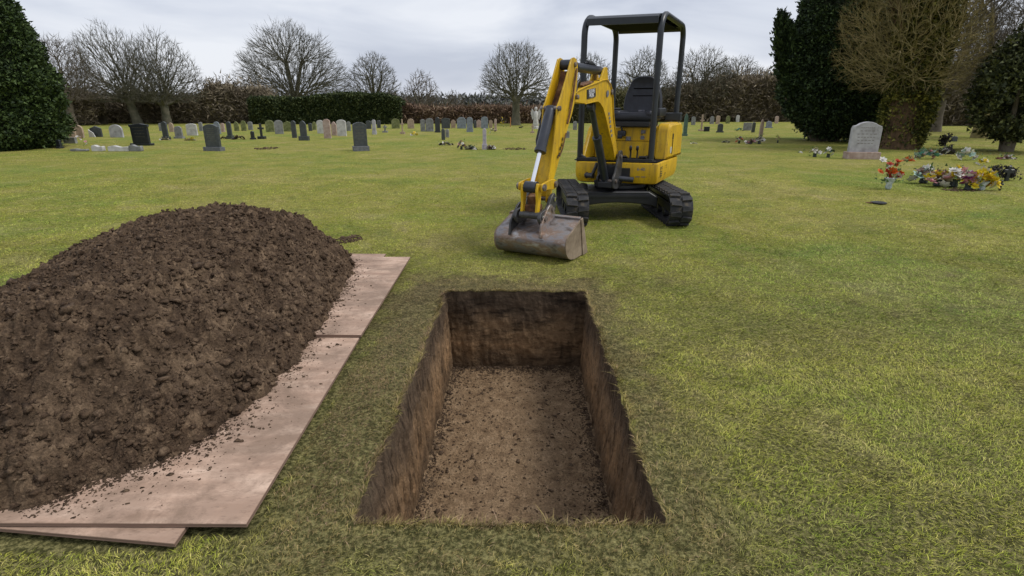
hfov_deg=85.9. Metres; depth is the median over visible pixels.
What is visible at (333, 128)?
headstone
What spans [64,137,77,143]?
fallen slab
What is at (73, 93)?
bare tree
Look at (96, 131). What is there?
headstone
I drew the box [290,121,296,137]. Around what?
headstone
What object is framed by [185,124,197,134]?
headstone
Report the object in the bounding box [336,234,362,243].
earth patch
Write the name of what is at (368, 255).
plywood board
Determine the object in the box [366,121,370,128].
headstone
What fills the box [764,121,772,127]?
headstone
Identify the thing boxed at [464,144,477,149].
flower bouquet
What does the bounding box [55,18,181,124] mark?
bare tree
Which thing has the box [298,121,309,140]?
headstone
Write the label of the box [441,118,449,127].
headstone
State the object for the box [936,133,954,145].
dead plant
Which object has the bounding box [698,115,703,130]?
grave cross
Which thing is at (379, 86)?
bare tree
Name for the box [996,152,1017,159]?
flower bouquet
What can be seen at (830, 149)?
flower bouquet
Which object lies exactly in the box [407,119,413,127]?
headstone
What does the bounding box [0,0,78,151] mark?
conifer
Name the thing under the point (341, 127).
headstone
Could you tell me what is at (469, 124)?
headstone
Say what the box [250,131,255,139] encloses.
headstone
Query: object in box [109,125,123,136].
headstone
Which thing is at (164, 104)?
bare tree
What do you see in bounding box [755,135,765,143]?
flower bouquet
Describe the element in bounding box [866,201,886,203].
sunken marker
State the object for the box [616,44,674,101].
bare tree
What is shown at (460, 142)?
flower bouquet
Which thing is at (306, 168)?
ground
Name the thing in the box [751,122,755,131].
headstone
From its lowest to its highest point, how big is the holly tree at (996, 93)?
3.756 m
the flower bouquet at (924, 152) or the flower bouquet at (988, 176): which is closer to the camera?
the flower bouquet at (988, 176)
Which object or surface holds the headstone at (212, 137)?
on the ground at (306, 168)
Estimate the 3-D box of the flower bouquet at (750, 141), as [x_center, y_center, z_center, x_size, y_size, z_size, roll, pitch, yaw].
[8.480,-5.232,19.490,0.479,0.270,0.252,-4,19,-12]
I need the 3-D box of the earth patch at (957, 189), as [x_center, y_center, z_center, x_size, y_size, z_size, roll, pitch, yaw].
[7.268,-1.590,8.923,0.587,0.059,0.348,0,18,0]
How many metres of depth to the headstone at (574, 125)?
30.68 m
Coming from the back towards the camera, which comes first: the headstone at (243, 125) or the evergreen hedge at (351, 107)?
the evergreen hedge at (351, 107)
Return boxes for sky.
[13,0,1023,98]
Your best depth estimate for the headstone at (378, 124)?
33.44 m
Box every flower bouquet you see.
[231,135,244,139]
[438,141,453,144]
[457,139,465,149]
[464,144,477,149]
[486,145,495,149]
[744,137,756,143]
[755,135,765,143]
[808,146,821,156]
[823,147,834,157]
[875,157,908,188]
[902,155,915,160]
[906,161,939,182]
[914,146,939,158]
[923,166,955,185]
[937,144,955,153]
[938,163,971,186]
[939,146,953,154]
[954,147,978,159]
[959,170,983,189]
[967,165,1001,189]
[974,153,990,164]
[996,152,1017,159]
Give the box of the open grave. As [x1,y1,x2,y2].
[354,291,667,525]
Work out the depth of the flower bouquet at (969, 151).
13.72 m
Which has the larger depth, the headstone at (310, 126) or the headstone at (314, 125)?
the headstone at (314, 125)
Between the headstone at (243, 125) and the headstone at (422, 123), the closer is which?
the headstone at (422, 123)
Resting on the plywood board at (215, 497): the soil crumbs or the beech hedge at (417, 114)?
the soil crumbs
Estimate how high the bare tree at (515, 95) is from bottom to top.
5.776 m
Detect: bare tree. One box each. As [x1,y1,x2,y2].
[38,32,108,125]
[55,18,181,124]
[104,25,209,123]
[230,17,355,96]
[345,51,403,97]
[400,68,442,105]
[440,90,465,106]
[477,39,550,124]
[577,51,611,82]
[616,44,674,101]
[660,44,740,102]
[698,55,765,81]
[930,0,1023,131]
[948,0,1023,137]
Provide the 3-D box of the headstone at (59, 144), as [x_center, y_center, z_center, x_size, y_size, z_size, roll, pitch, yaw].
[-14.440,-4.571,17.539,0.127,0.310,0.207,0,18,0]
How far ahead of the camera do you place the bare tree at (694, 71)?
45.52 m
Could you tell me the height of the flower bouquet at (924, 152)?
0.357 m
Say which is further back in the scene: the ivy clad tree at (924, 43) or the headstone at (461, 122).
the headstone at (461, 122)
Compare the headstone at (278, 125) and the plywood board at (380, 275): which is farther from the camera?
the headstone at (278, 125)
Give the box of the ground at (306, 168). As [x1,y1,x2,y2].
[0,122,1023,575]
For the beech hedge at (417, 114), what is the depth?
41.52 m
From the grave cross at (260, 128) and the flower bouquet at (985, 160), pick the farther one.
the grave cross at (260, 128)
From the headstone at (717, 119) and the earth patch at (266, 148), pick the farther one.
the headstone at (717, 119)
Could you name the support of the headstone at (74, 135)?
on the ground at (306, 168)
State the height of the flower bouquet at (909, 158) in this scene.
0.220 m
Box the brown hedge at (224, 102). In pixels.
[91,70,278,123]
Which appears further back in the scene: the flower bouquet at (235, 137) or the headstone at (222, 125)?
the headstone at (222, 125)
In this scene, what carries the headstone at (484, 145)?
on the ground at (306, 168)
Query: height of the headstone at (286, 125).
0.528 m
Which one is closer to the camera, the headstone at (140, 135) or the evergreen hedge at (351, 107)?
the headstone at (140, 135)
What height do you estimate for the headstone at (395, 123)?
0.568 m
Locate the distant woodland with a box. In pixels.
[89,90,545,106]
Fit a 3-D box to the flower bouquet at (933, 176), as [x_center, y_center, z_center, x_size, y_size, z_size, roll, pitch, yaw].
[7.233,-1.888,9.277,0.553,0.341,0.343,0,18,0]
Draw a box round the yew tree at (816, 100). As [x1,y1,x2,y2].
[768,0,896,141]
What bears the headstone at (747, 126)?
on the ground at (306, 168)
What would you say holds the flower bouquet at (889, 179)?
on the ground at (306, 168)
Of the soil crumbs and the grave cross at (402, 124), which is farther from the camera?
the grave cross at (402, 124)
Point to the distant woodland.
(477, 99)
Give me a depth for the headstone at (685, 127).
24.58 m
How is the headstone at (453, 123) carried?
on the ground at (306, 168)
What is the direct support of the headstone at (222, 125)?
on the ground at (306, 168)
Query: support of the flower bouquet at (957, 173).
on the ground at (306, 168)
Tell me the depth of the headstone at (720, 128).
27.85 m
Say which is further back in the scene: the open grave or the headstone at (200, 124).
the headstone at (200, 124)
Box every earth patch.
[254,147,279,149]
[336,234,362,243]
[941,187,980,191]
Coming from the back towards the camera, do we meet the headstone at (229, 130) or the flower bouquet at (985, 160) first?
the headstone at (229, 130)
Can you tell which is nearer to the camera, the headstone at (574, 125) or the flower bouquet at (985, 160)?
the flower bouquet at (985, 160)
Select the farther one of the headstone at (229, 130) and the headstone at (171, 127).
the headstone at (171, 127)
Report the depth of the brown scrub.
38.13 m
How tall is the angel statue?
1.230 m
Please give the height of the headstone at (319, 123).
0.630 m
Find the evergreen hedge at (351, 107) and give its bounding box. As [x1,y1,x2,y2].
[245,91,406,123]
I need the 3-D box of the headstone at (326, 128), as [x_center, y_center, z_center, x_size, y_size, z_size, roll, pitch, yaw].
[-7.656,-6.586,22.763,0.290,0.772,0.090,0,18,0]
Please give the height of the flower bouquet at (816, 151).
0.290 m
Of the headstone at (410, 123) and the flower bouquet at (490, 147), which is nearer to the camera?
the flower bouquet at (490, 147)
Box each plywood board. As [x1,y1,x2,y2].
[0,337,359,526]
[0,526,188,546]
[315,257,409,336]
[351,254,385,256]
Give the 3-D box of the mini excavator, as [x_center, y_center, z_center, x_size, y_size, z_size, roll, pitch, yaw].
[1.133,-1.811,5.944,1.768,2.308,3.567,5,19,15]
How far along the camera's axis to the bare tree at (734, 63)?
49.66 m
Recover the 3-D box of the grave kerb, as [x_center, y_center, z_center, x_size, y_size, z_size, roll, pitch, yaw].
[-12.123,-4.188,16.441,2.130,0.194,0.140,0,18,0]
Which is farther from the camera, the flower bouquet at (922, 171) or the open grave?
the flower bouquet at (922, 171)
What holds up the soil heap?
on the ground at (306, 168)
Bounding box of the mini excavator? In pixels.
[494,11,693,259]
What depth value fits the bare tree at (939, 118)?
27.69 m
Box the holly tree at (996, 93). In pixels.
[959,23,1023,151]
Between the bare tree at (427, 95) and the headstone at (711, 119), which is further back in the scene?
the bare tree at (427, 95)
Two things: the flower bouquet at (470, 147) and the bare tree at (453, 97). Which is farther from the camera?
the bare tree at (453, 97)
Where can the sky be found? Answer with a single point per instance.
(451, 40)
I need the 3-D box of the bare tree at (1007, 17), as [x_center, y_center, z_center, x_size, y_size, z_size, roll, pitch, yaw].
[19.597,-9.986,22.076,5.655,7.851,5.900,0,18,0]
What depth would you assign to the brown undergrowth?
36.69 m
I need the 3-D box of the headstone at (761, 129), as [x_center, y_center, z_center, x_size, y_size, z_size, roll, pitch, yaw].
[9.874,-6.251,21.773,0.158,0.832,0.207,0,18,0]
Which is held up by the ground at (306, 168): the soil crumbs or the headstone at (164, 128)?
the headstone at (164, 128)
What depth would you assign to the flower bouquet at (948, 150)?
14.85 m
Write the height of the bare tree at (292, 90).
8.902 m
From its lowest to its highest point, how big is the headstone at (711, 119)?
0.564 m
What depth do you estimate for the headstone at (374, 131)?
25.90 m
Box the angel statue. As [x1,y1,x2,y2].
[531,107,540,128]
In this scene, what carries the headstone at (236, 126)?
on the ground at (306, 168)
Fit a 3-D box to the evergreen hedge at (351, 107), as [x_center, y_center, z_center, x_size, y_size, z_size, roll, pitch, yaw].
[-13.587,-13.295,40.818,11.465,2.690,3.051,0,18,0]
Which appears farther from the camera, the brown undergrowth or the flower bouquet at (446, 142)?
the brown undergrowth
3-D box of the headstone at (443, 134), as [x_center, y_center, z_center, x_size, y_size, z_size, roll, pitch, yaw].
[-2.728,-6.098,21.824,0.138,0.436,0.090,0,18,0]
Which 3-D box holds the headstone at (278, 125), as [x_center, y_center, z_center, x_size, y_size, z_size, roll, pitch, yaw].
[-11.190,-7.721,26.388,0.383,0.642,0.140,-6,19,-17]
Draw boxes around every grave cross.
[257,124,266,138]
[400,119,404,133]
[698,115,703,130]
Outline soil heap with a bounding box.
[0,201,355,512]
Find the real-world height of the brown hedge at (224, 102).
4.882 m
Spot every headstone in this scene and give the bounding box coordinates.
[55,140,63,148]
[69,124,76,137]
[75,125,84,136]
[89,126,102,136]
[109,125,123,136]
[128,124,154,145]
[160,122,170,137]
[168,123,173,131]
[174,126,184,138]
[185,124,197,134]
[198,122,202,130]
[203,124,224,150]
[213,122,220,133]
[220,123,224,131]
[226,122,233,138]
[233,122,238,130]
[240,121,246,130]
[247,122,252,129]
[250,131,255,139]
[265,120,274,131]
[274,120,283,133]
[283,121,290,130]
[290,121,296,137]
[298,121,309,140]
[308,123,312,130]
[312,122,316,129]
[316,120,323,132]
[323,119,331,137]
[331,122,336,134]
[336,120,346,135]
[346,122,350,130]
[352,122,369,150]
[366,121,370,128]
[372,120,376,134]
[377,120,380,127]
[391,119,399,127]
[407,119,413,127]
[420,119,424,130]
[425,118,433,131]
[435,117,440,132]
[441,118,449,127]
[441,129,444,139]
[451,120,455,127]
[457,117,465,127]
[466,117,472,131]
[481,117,487,127]
[482,128,486,149]
[489,120,492,127]
[494,119,496,130]
[573,121,576,129]
[682,114,687,135]
[691,117,695,124]
[709,116,713,123]
[715,116,719,123]
[716,124,723,132]
[743,123,751,129]
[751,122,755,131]
[758,119,763,139]
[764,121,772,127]
[842,122,882,158]
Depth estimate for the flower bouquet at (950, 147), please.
15.43 m
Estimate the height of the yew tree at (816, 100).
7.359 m
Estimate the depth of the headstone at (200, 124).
29.49 m
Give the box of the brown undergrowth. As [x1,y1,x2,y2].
[942,33,1016,125]
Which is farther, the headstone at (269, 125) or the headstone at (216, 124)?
the headstone at (269, 125)
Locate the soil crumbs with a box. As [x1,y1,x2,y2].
[14,256,373,518]
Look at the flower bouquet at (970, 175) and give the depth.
8.83 m
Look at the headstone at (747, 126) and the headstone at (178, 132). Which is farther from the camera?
the headstone at (747, 126)
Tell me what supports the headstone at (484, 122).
on the ground at (306, 168)
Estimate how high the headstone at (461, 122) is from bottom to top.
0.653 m
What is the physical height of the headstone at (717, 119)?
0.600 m
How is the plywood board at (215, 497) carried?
on the plywood board at (166, 536)
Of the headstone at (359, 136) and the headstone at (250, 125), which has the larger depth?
the headstone at (250, 125)
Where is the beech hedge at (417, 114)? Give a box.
[393,93,542,123]
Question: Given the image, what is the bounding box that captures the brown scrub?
[64,85,114,124]
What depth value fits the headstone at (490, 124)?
33.44 m
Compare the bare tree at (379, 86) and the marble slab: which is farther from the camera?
the bare tree at (379, 86)
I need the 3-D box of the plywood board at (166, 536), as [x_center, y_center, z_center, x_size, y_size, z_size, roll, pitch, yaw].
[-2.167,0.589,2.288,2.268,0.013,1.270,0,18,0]
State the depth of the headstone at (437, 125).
27.81 m
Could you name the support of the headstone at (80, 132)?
on the ground at (306, 168)
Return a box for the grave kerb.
[70,144,143,150]
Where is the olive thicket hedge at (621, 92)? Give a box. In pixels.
[569,70,653,122]
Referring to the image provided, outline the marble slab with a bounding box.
[88,129,95,136]
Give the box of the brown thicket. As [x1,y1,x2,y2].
[658,64,790,121]
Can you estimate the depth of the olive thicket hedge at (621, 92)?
42.49 m
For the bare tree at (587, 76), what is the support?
on the ground at (306, 168)
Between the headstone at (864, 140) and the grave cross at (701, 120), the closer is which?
the headstone at (864, 140)
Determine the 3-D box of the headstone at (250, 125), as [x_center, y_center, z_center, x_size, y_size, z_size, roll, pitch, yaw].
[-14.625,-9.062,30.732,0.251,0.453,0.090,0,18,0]
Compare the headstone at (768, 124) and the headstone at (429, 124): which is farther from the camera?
the headstone at (768, 124)
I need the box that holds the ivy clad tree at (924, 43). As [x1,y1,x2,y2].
[829,0,999,149]
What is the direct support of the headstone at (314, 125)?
on the ground at (306, 168)
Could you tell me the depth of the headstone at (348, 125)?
29.49 m
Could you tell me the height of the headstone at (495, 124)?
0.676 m
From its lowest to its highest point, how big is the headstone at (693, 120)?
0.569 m
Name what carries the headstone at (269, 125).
on the ground at (306, 168)
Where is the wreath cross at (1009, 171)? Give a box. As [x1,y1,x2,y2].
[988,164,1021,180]
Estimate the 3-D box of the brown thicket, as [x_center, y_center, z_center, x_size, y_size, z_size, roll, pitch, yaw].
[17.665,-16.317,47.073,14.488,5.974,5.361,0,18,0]

